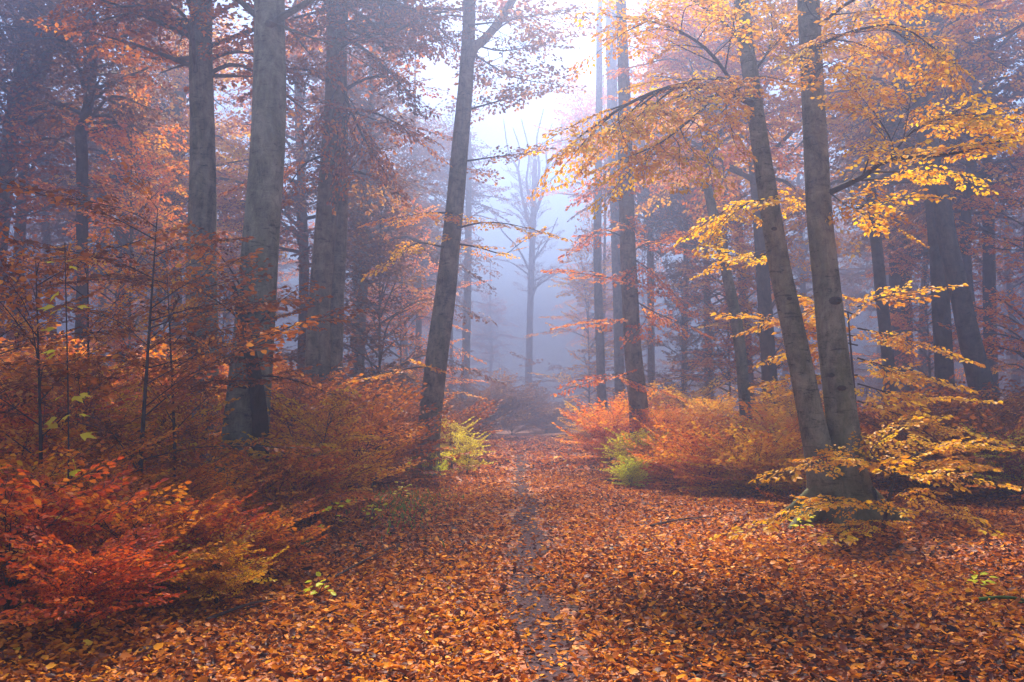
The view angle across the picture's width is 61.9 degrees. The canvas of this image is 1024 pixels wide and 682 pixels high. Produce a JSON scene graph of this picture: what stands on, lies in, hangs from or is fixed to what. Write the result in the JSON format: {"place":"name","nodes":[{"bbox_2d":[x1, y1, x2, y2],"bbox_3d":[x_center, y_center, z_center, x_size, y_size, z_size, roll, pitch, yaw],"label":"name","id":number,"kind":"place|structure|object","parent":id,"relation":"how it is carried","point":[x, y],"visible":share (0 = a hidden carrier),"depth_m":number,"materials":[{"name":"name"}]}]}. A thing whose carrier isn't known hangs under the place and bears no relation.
{"place":"outdoors","nodes":[
{"label":"outdoors","id":0,"kind":"place"},
{"bbox_2d":[0,392,1023,681],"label":"ground","id":1,"kind":"structure","parent":0,"point":[564,598],"depth_m":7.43,"materials":[{"name":"orange plant"}]},
{"bbox_2d":[0,425,99,565],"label":"beech sapling","id":2,"kind":"object","parent":1,"relation":"on","point":[12,458],"visible":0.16,"depth_m":7.75,"materials":[{"name":"orange plant"}]},
{"bbox_2d":[0,49,129,356],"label":"young beech","id":3,"kind":"object","parent":1,"relation":"on","point":[32,144],"visible":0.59,"depth_m":22.34,"materials":[{"name":"orange plant"}]},
{"bbox_2d":[0,382,132,518],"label":"beech sapling","id":4,"kind":"object","parent":1,"relation":"on","point":[4,420],"visible":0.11,"depth_m":9.26,"materials":[{"name":"orange plant"}]},
{"bbox_2d":[39,243,94,586],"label":"maple sapling","id":5,"kind":"object","parent":1,"relation":"on","point":[84,436],"visible":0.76,"depth_m":7.19,"materials":[{"name":"green plant"}]},
{"bbox_2d":[0,275,139,458],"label":"beech sapling","id":6,"kind":"object","parent":1,"relation":"on","point":[24,379],"visible":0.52,"depth_m":9.74,"materials":[{"name":"orange plant"}]},
{"bbox_2d":[0,37,152,358],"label":"beech tree","id":7,"kind":"object","parent":1,"relation":"on","point":[47,223],"visible":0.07,"depth_m":46.34,"materials":[{"name":"orange plant"}]},
{"bbox_2d":[0,0,154,365],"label":"beech tree","id":8,"kind":"object","parent":1,"relation":"on","point":[22,68],"visible":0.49,"depth_m":24.24,"materials":[{"name":"orange plant"}]},
{"bbox_2d":[0,0,159,367],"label":"beech tree","id":9,"kind":"object","parent":1,"relation":"on","point":[21,227],"visible":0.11,"depth_m":31.30,"materials":[{"name":"orange plant"}]},
{"bbox_2d":[0,456,168,617],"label":"beech sapling","id":10,"kind":"object","parent":1,"relation":"on","point":[16,511],"visible":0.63,"depth_m":6.37,"materials":[{"name":"red plant"}]},
{"bbox_2d":[0,358,169,487],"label":"beech sapling","id":11,"kind":"object","parent":1,"relation":"on","point":[89,428],"visible":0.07,"depth_m":10.44,"materials":[{"name":"orange plant"}]},
{"bbox_2d":[0,427,179,585],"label":"beech sapling","id":12,"kind":"object","parent":1,"relation":"on","point":[72,464],"visible":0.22,"depth_m":7.68,"materials":[{"name":"orange plant"}]},
{"bbox_2d":[0,518,189,634],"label":"beech sapling","id":13,"kind":"object","parent":1,"relation":"on","point":[104,585],"visible":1,"depth_m":5.68,"materials":[{"name":"red plant"}]},
{"bbox_2d":[0,222,200,484],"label":"beech sapling","id":14,"kind":"object","parent":1,"relation":"on","point":[10,266],"visible":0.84,"depth_m":8.27,"materials":[{"name":"orange plant"}]},
{"bbox_2d":[14,66,188,401],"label":"beech tree","id":15,"kind":"object","parent":1,"relation":"on","point":[99,146],"visible":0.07,"depth_m":41.51,"materials":[{"name":"orange plant"}]},
{"bbox_2d":[4,416,210,545],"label":"beech sapling","id":16,"kind":"object","parent":1,"relation":"on","point":[76,442],"visible":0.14,"depth_m":8.82,"materials":[{"name":"orange plant"}]},
{"bbox_2d":[0,0,222,357],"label":"beech tree","id":17,"kind":"object","parent":1,"relation":"on","point":[88,81],"visible":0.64,"depth_m":23.22,"materials":[{"name":"orange plant"}]},
{"bbox_2d":[0,223,229,441],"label":"beech sapling","id":18,"kind":"object","parent":1,"relation":"on","point":[139,290],"visible":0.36,"depth_m":11.24,"materials":[{"name":"orange plant"}]},
{"bbox_2d":[0,474,244,598],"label":"beech sapling","id":19,"kind":"object","parent":1,"relation":"on","point":[123,526],"visible":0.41,"depth_m":6.83,"materials":[{"name":"orange plant"}]},
{"bbox_2d":[10,61,239,384],"bbox_3d":[-11.274,-2.536,24.623,6.929,11.206,6.112,-5,-6,45],"label":"young beech","id":20,"kind":"object","parent":1,"relation":"on","point":[124,139],"visible":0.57,"depth_m":24.13,"materials":[{"name":"orange plant"}]},
{"bbox_2d":[62,0,225,415],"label":"tree","id":21,"kind":"object","parent":1,"relation":"on","point":[123,241],"visible":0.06,"depth_m":36.23,"materials":[{"name":"orange plant"}]},
{"bbox_2d":[57,380,249,498],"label":"beech sapling","id":22,"kind":"object","parent":1,"relation":"on","point":[132,413],"visible":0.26,"depth_m":10.88,"materials":[{"name":"orange plant"}]},
{"bbox_2d":[68,29,250,412],"bbox_3d":[-16.034,-7.617,38.612,9.903,22.994,8.143,-5,-6,45],"label":"beech tree","id":23,"kind":"object","parent":1,"relation":"on","point":[169,135],"visible":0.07,"depth_m":37.91,"materials":[{"name":"orange plant"}]},
{"bbox_2d":[73,447,253,556],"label":"beech sapling","id":24,"kind":"object","parent":1,"relation":"on","point":[206,489],"visible":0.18,"depth_m":8.91,"materials":[{"name":"orange plant"}]},
{"bbox_2d":[33,239,298,480],"bbox_3d":[-3.884,0.687,10.220,3.235,3.814,2.995,-4,-6,43],"label":"beech sapling","id":25,"kind":"object","parent":1,"relation":"on","point":[135,279],"visible":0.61,"depth_m":9.82,"materials":[{"name":"orange plant"}]},
{"bbox_2d":[0,159,332,535],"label":"beech sapling","id":26,"kind":"object","parent":1,"relation":"on","point":[207,307],"visible":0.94,"depth_m":8.69,"materials":[{"name":"orange plant"}]},
{"bbox_2d":[60,152,295,367],"bbox_3d":[-13.516,-1.918,32.252,8.075,11.038,7.965,-4,-6,41],"label":"young beech","id":27,"kind":"object","parent":1,"relation":"on","point":[168,204],"visible":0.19,"depth_m":32.30,"materials":[{"name":"orange plant"}]},
{"bbox_2d":[73,329,291,451],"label":"beech sapling","id":28,"kind":"object","parent":1,"relation":"on","point":[199,376],"visible":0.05,"depth_m":17.03,"materials":[{"name":"orange plant"}]},
{"bbox_2d":[53,0,312,375],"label":"beech tree","id":29,"kind":"object","parent":1,"relation":"on","point":[179,77],"visible":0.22,"depth_m":34.18,"materials":[{"name":"orange plant"}]},
{"bbox_2d":[21,0,351,473],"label":"beech tree","id":30,"kind":"object","parent":1,"relation":"on","point":[196,29],"visible":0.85,"depth_m":17.67,"materials":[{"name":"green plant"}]},
{"bbox_2d":[97,490,279,605],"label":"beech sapling","id":31,"kind":"object","parent":1,"relation":"on","point":[208,525],"visible":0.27,"depth_m":7.49,"materials":[{"name":"orange plant"}]},
{"bbox_2d":[117,387,276,496],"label":"beech sapling","id":32,"kind":"object","parent":1,"relation":"on","point":[202,451],"visible":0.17,"depth_m":13.11,"materials":[{"name":"orange plant"}]},
{"bbox_2d":[148,454,283,547],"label":"beech sapling","id":33,"kind":"object","parent":1,"relation":"on","point":[228,477],"visible":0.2,"depth_m":9.65,"materials":[{"name":"orange plant"}]},
{"bbox_2d":[149,522,289,608],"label":"beech sapling","id":34,"kind":"object","parent":1,"relation":"on","point":[200,580],"visible":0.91,"depth_m":6.85,"materials":[{"name":"orange plant"}]},
{"bbox_2d":[191,490,329,573],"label":"beech sapling","id":35,"kind":"object","parent":1,"relation":"on","point":[270,530],"visible":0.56,"depth_m":8.03,"materials":[{"name":"orange plant"}]},
{"bbox_2d":[128,0,406,386],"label":"beech tree","id":36,"kind":"object","parent":1,"relation":"on","point":[301,233],"visible":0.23,"depth_m":35.97,"materials":[{"name":"orange plant"}]},
{"bbox_2d":[133,0,422,517],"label":"beech tree","id":37,"kind":"object","parent":1,"relation":"on","point":[261,225],"visible":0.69,"depth_m":12.61,"materials":[{"name":"grey plant"}]},
{"bbox_2d":[204,440,352,520],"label":"beech sapling","id":38,"kind":"object","parent":1,"relation":"on","point":[266,475],"visible":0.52,"depth_m":10.96,"materials":[{"name":"orange plant"}]},
{"bbox_2d":[220,448,359,531],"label":"beech sapling","id":39,"kind":"object","parent":1,"relation":"on","point":[319,471],"visible":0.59,"depth_m":10.94,"materials":[{"name":"orange plant"}]},
{"bbox_2d":[219,354,395,459],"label":"beech sapling","id":40,"kind":"object","parent":1,"relation":"on","point":[327,381],"visible":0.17,"depth_m":19.42,"materials":[{"name":"orange plant"}]},
{"bbox_2d":[218,384,406,519],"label":"beech sapling","id":41,"kind":"object","parent":1,"relation":"on","point":[297,414],"visible":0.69,"depth_m":12.03,"materials":[{"name":"orange plant"}]},
{"bbox_2d":[269,401,426,502],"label":"beech sapling","id":42,"kind":"object","parent":1,"relation":"on","point":[365,429],"visible":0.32,"depth_m":14.23,"materials":[{"name":"orange plant"}]},
{"bbox_2d":[269,362,426,475],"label":"beech sapling","id":43,"kind":"object","parent":1,"relation":"on","point":[368,391],"visible":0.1,"depth_m":18.20,"materials":[{"name":"orange plant"}]},
{"bbox_2d":[213,0,536,398],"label":"beech tree","id":44,"kind":"object","parent":1,"relation":"on","point":[324,348],"visible":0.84,"depth_m":20.90,"materials":[{"name":"brown plant"}]},
{"bbox_2d":[282,10,477,371],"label":"beech tree","id":45,"kind":"object","parent":1,"relation":"on","point":[391,160],"visible":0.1,"depth_m":45.64,"materials":[{"name":"orange plant"}]},
{"bbox_2d":[301,380,470,486],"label":"beech sapling","id":46,"kind":"object","parent":1,"relation":"on","point":[400,436],"visible":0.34,"depth_m":17.53,"materials":[{"name":"orange plant"}]},
{"bbox_2d":[282,3,492,381],"bbox_3d":[-6.252,-6.350,33.546,8.143,21.132,9.903,4,-6,-40],"label":"beech tree","id":47,"kind":"object","parent":1,"relation":"on","point":[371,102],"visible":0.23,"depth_m":33.02,"materials":[{"name":"orange plant"}]},
{"bbox_2d":[273,137,506,412],"bbox_3d":[-3.915,-1.255,26.921,7.603,10.536,7.708,0,-5,-3],"label":"young beech","id":48,"kind":"object","parent":1,"relation":"on","point":[376,245],"visible":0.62,"depth_m":26.34,"materials":[{"name":"orange plant"}]},
{"bbox_2d":[343,197,491,398],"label":"young beech","id":49,"kind":"object","parent":1,"relation":"on","point":[420,316],"visible":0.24,"depth_m":35.91,"materials":[{"name":"orange plant"}]},
{"bbox_2d":[235,0,605,476],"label":"beech tree","id":50,"kind":"object","parent":1,"relation":"on","point":[437,353],"visible":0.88,"depth_m":20.99,"materials":[{"name":"brown plant"}]},
{"bbox_2d":[346,41,502,385],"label":"beech tree","id":51,"kind":"object","parent":1,"relation":"on","point":[418,152],"visible":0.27,"depth_m":52.43,"materials":[{"name":"orange plant"}]},
{"bbox_2d":[405,132,481,398],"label":"beech tree","id":52,"kind":"object","parent":1,"relation":"on","point":[467,319],"visible":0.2,"depth_m":62.34,"materials":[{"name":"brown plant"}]},
{"bbox_2d":[412,397,504,459],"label":"beech sapling","id":53,"kind":"object","parent":1,"relation":"on","point":[464,413],"visible":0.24,"depth_m":26.33,"materials":[{"name":"orange plant"}]},
{"bbox_2d":[398,100,536,395],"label":"beech tree","id":54,"kind":"object","parent":1,"relation":"on","point":[474,201],"visible":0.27,"depth_m":66.30,"materials":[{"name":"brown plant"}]},
{"bbox_2d":[454,262,525,387],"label":"beech tree","id":55,"kind":"object","parent":1,"relation":"on","point":[491,352],"visible":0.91,"depth_m":117.78,"materials":[{"name":"grey plant"}]},
{"bbox_2d":[445,368,539,437],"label":"beech sapling","id":56,"kind":"object","parent":1,"relation":"on","point":[507,406],"visible":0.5,"depth_m":45.40,"materials":[{"name":"brown plant"}]},
{"bbox_2d":[2,310,1023,431],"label":"undergrowth","id":57,"kind":"object","parent":1,"relation":"on","point":[861,371],"visible":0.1,"depth_m":67.32,"materials":[{"name":"orange plant"}]},
{"bbox_2d":[467,374,562,434],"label":"beech sapling","id":58,"kind":"object","parent":1,"relation":"on","point":[530,391],"visible":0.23,"depth_m":53.76,"materials":[{"name":"orange plant"}]},
{"bbox_2d":[479,109,576,423],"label":"beech tree","id":59,"kind":"object","parent":1,"relation":"on","point":[531,221],"visible":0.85,"depth_m":86.68,"materials":[{"name":"grey plant"}]},
{"bbox_2d":[499,453,585,681],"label":"path","id":60,"kind":"structure","parent":1,"relation":"on","point":[543,602],"depth_m":6.88,"materials":[{"name":"soil"}]},
{"bbox_2d":[524,204,647,411],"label":"young beech","id":61,"kind":"object","parent":1,"relation":"on","point":[588,304],"visible":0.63,"depth_m":51.98,"materials":[{"name":"orange plant"}]},
{"bbox_2d":[516,68,659,349],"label":"beech tree","id":62,"kind":"object","parent":1,"relation":"on","point":[579,115],"visible":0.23,"depth_m":61.02,"materials":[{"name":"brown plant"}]},
{"bbox_2d":[552,389,657,462],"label":"beech sapling","id":63,"kind":"object","parent":1,"relation":"on","point":[599,425],"visible":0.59,"depth_m":25.39,"materials":[{"name":"orange plant"}]},
{"bbox_2d":[575,0,718,409],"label":"beech tree","id":64,"kind":"object","parent":1,"relation":"on","point":[600,352],"visible":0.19,"depth_m":43.38,"materials":[{"name":"grey plant"}]},
{"bbox_2d":[607,396,703,452],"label":"beech sapling","id":65,"kind":"object","parent":1,"relation":"on","point":[661,417],"visible":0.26,"depth_m":23.49,"materials":[{"name":"orange plant"}]},
{"bbox_2d":[609,429,707,482],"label":"beech sapling","id":66,"kind":"object","parent":1,"relation":"on","point":[651,475],"visible":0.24,"depth_m":18.27,"materials":[{"name":"orange plant"}]},
{"bbox_2d":[604,0,717,417],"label":"beech tree","id":67,"kind":"object","parent":1,"relation":"on","point":[617,293],"visible":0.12,"depth_m":45.17,"materials":[{"name":"grey plant"}]},
{"bbox_2d":[612,250,736,404],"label":"young beech","id":68,"kind":"object","parent":1,"relation":"on","point":[681,319],"visible":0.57,"depth_m":39.80,"materials":[{"name":"orange plant"}]},
{"bbox_2d":[567,3,783,405],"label":"beech tree","id":69,"kind":"object","parent":1,"relation":"on","point":[685,245],"visible":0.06,"depth_m":44.21,"materials":[{"name":"orange plant"}]},
{"bbox_2d":[637,0,753,403],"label":"beech tree","id":70,"kind":"object","parent":1,"relation":"on","point":[651,356],"visible":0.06,"depth_m":46.03,"materials":[{"name":"brown plant"}]},
{"bbox_2d":[540,0,859,453],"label":"beech tree","id":71,"kind":"object","parent":1,"relation":"on","point":[633,338],"visible":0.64,"depth_m":24.48,"materials":[{"name":"orange plant"}]},
{"bbox_2d":[664,385,754,430],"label":"beech sapling","id":72,"kind":"object","parent":1,"relation":"on","point":[722,406],"visible":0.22,"depth_m":26.44,"materials":[{"name":"orange plant"}]},
{"bbox_2d":[645,35,778,401],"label":"beech tree","id":73,"kind":"object","parent":1,"relation":"on","point":[703,261],"visible":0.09,"depth_m":45.61,"materials":[{"name":"orange plant"}]},
{"bbox_2d":[628,412,805,491],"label":"beech sapling","id":74,"kind":"object","parent":1,"relation":"on","point":[694,453],"visible":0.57,"depth_m":16.48,"materials":[{"name":"orange plant"}]},
{"bbox_2d":[701,182,751,430],"bbox_3d":[5.399,-0.357,21.056,1.299,7.416,0.494,0,-5,0],"label":"trunk","id":75,"kind":"object","parent":1,"relation":"on","point":[738,341],"visible":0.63,"depth_m":20.87,"materials":[{"name":"brown wood"}]},
{"bbox_2d":[639,154,819,417],"bbox_3d":[9.260,-1.756,36.462,7.962,12.330,8.792,-1,-5,10],"label":"young beech","id":76,"kind":"object","parent":1,"relation":"on","point":[728,345],"visible":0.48,"depth_m":35.80,"materials":[{"name":"orange plant"}]},
{"bbox_2d":[611,2,863,418],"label":"beech tree","id":77,"kind":"object","parent":1,"relation":"on","point":[751,376],"visible":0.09,"depth_m":40.26,"materials":[{"name":"orange plant"}]},
{"bbox_2d":[672,415,806,495],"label":"beech sapling","id":78,"kind":"object","parent":1,"relation":"on","point":[770,453],"visible":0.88,"depth_m":15.58,"materials":[{"name":"orange plant"}]},
{"bbox_2d":[567,0,919,407],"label":"beech tree","id":79,"kind":"object","parent":1,"relation":"on","point":[767,338],"visible":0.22,"depth_m":28.12,"materials":[{"name":"orange plant"}]},
{"bbox_2d":[519,0,1023,533],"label":"beech tree","id":80,"kind":"object","parent":1,"relation":"on","point":[835,422],"visible":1,"depth_m":11.49,"materials":[{"name":"yellow plant"}]},
{"bbox_2d":[687,161,859,406],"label":"young beech","id":81,"kind":"object","parent":1,"relation":"on","point":[747,306],"visible":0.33,"depth_m":32.38,"materials":[{"name":"orange plant"}]},
{"bbox_2d":[730,373,824,439],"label":"beech sapling","id":82,"kind":"object","parent":1,"relation":"on","point":[783,401],"visible":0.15,"depth_m":24.93,"materials":[{"name":"orange plant"}]},
{"bbox_2d":[750,129,866,334],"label":"beech tree","id":83,"kind":"object","parent":1,"relation":"on","point":[802,287],"visible":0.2,"depth_m":58.10,"materials":[{"name":"orange plant"}]},
{"bbox_2d":[601,407,1023,515],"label":"ground cover","id":84,"kind":"object","parent":1,"relation":"on","point":[880,491],"visible":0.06,"depth_m":14.08,"materials":[{"name":"orange plant"}]},
{"bbox_2d":[709,280,1014,447],"bbox_3d":[5.761,0.969,14.224,4.485,3.721,2.200,-2,-5,27],"label":"beech sapling","id":85,"kind":"object","parent":1,"relation":"on","point":[907,376],"visible":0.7,"depth_m":13.70,"materials":[{"name":"orange plant"}]},
{"bbox_2d":[714,410,1023,546],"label":"beech sapling","id":86,"kind":"object","parent":1,"relation":"on","point":[945,463],"visible":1,"depth_m":10.71,"materials":[{"name":"yellow plant"}]},
{"bbox_2d":[720,0,1023,405],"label":"beech tree","id":87,"kind":"object","parent":1,"relation":"on","point":[883,311],"visible":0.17,"depth_m":30.28,"materials":[{"name":"orange plant"}]},
{"bbox_2d":[836,194,930,330],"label":"beech tree","id":88,"kind":"object","parent":1,"relation":"on","point":[859,274],"visible":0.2,"depth_m":67.07,"materials":[{"name":"orange plant"}]},
{"bbox_2d":[779,0,1000,403],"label":"beech tree","id":89,"kind":"object","parent":1,"relation":"on","point":[894,279],"visible":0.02,"depth_m":42.25,"materials":[{"name":"orange plant"}]},
{"bbox_2d":[770,0,1023,405],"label":"beech tree","id":90,"kind":"object","parent":1,"relation":"on","point":[971,345],"visible":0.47,"depth_m":21.70,"materials":[{"name":"orange plant"}]},
{"bbox_2d":[792,0,1023,408],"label":"beech tree","id":91,"kind":"object","parent":1,"relation":"on","point":[942,336],"visible":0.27,"depth_m":24.50,"materials":[{"name":"orange plant"}]},
{"bbox_2d":[828,19,1023,409],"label":"beech tree","id":92,"kind":"object","parent":1,"relation":"on","point":[902,283],"visible":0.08,"depth_m":39.94,"materials":[{"name":"orange plant"}]},
{"bbox_2d":[829,0,1023,324],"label":"beech tree","id":93,"kind":"object","parent":1,"relation":"on","point":[971,165],"visible":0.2,"depth_m":32.35,"materials":[{"name":"orange plant"}]},
{"bbox_2d":[838,74,1023,285],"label":"beech tree","id":94,"kind":"object","parent":1,"relation":"on","point":[883,238],"visible":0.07,"depth_m":40.05,"materials":[{"name":"orange plant"}]},
{"bbox_2d":[848,189,1023,389],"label":"young beech","id":95,"kind":"object","parent":1,"relation":"on","point":[977,284],"visible":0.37,"depth_m":37.71,"materials":[{"name":"orange plant"}]},
{"bbox_2d":[853,0,1023,392],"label":"beech tree","id":96,"kind":"object","parent":1,"relation":"on","point":[988,272],"visible":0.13,"depth_m":34.31,"materials":[{"name":"orange plant"}]},
{"bbox_2d":[858,390,1018,482],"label":"beech sapling","id":97,"kind":"object","parent":1,"relation":"on","point":[951,410],"visible":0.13,"depth_m":16.38,"materials":[{"name":"orange plant"}]},
{"bbox_2d":[860,393,1023,490],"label":"beech sapling","id":98,"kind":"object","parent":1,"relation":"on","point":[1014,417],"visible":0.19,"depth_m":15.47,"materials":[{"name":"orange plant"}]},
{"bbox_2d":[902,113,1023,376],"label":"young beech","id":99,"kind":"object","parent":1,"relation":"on","point":[987,342],"visible":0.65,"depth_m":24.70,"materials":[{"name":"orange plant"}]},
{"bbox_2d":[914,395,1023,495],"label":"beech sapling","id":100,"kind":"object","parent":1,"relation":"on","point":[982,460],"visible":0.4,"depth_m":14.66,"materials":[{"name":"orange plant"}]},
{"bbox_2d":[928,86,1023,392],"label":"beech tree","id":101,"kind":"object","parent":1,"relation":"on","point":[1011,286],"visible":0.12,"depth_m":56.98,"materials":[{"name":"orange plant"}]},
{"bbox_2d":[959,423,1023,500],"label":"beech sapling","id":102,"kind":"object","parent":1,"relation":"on","point":[977,475],"visible":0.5,"depth_m":14.41,"materials":[{"name":"orange plant"}]},
{"bbox_2d":[0,0,1023,411],"label":"sky","id":103,"kind":"structure","parent":0,"point":[490,130],"materials":[{"name":"white"}]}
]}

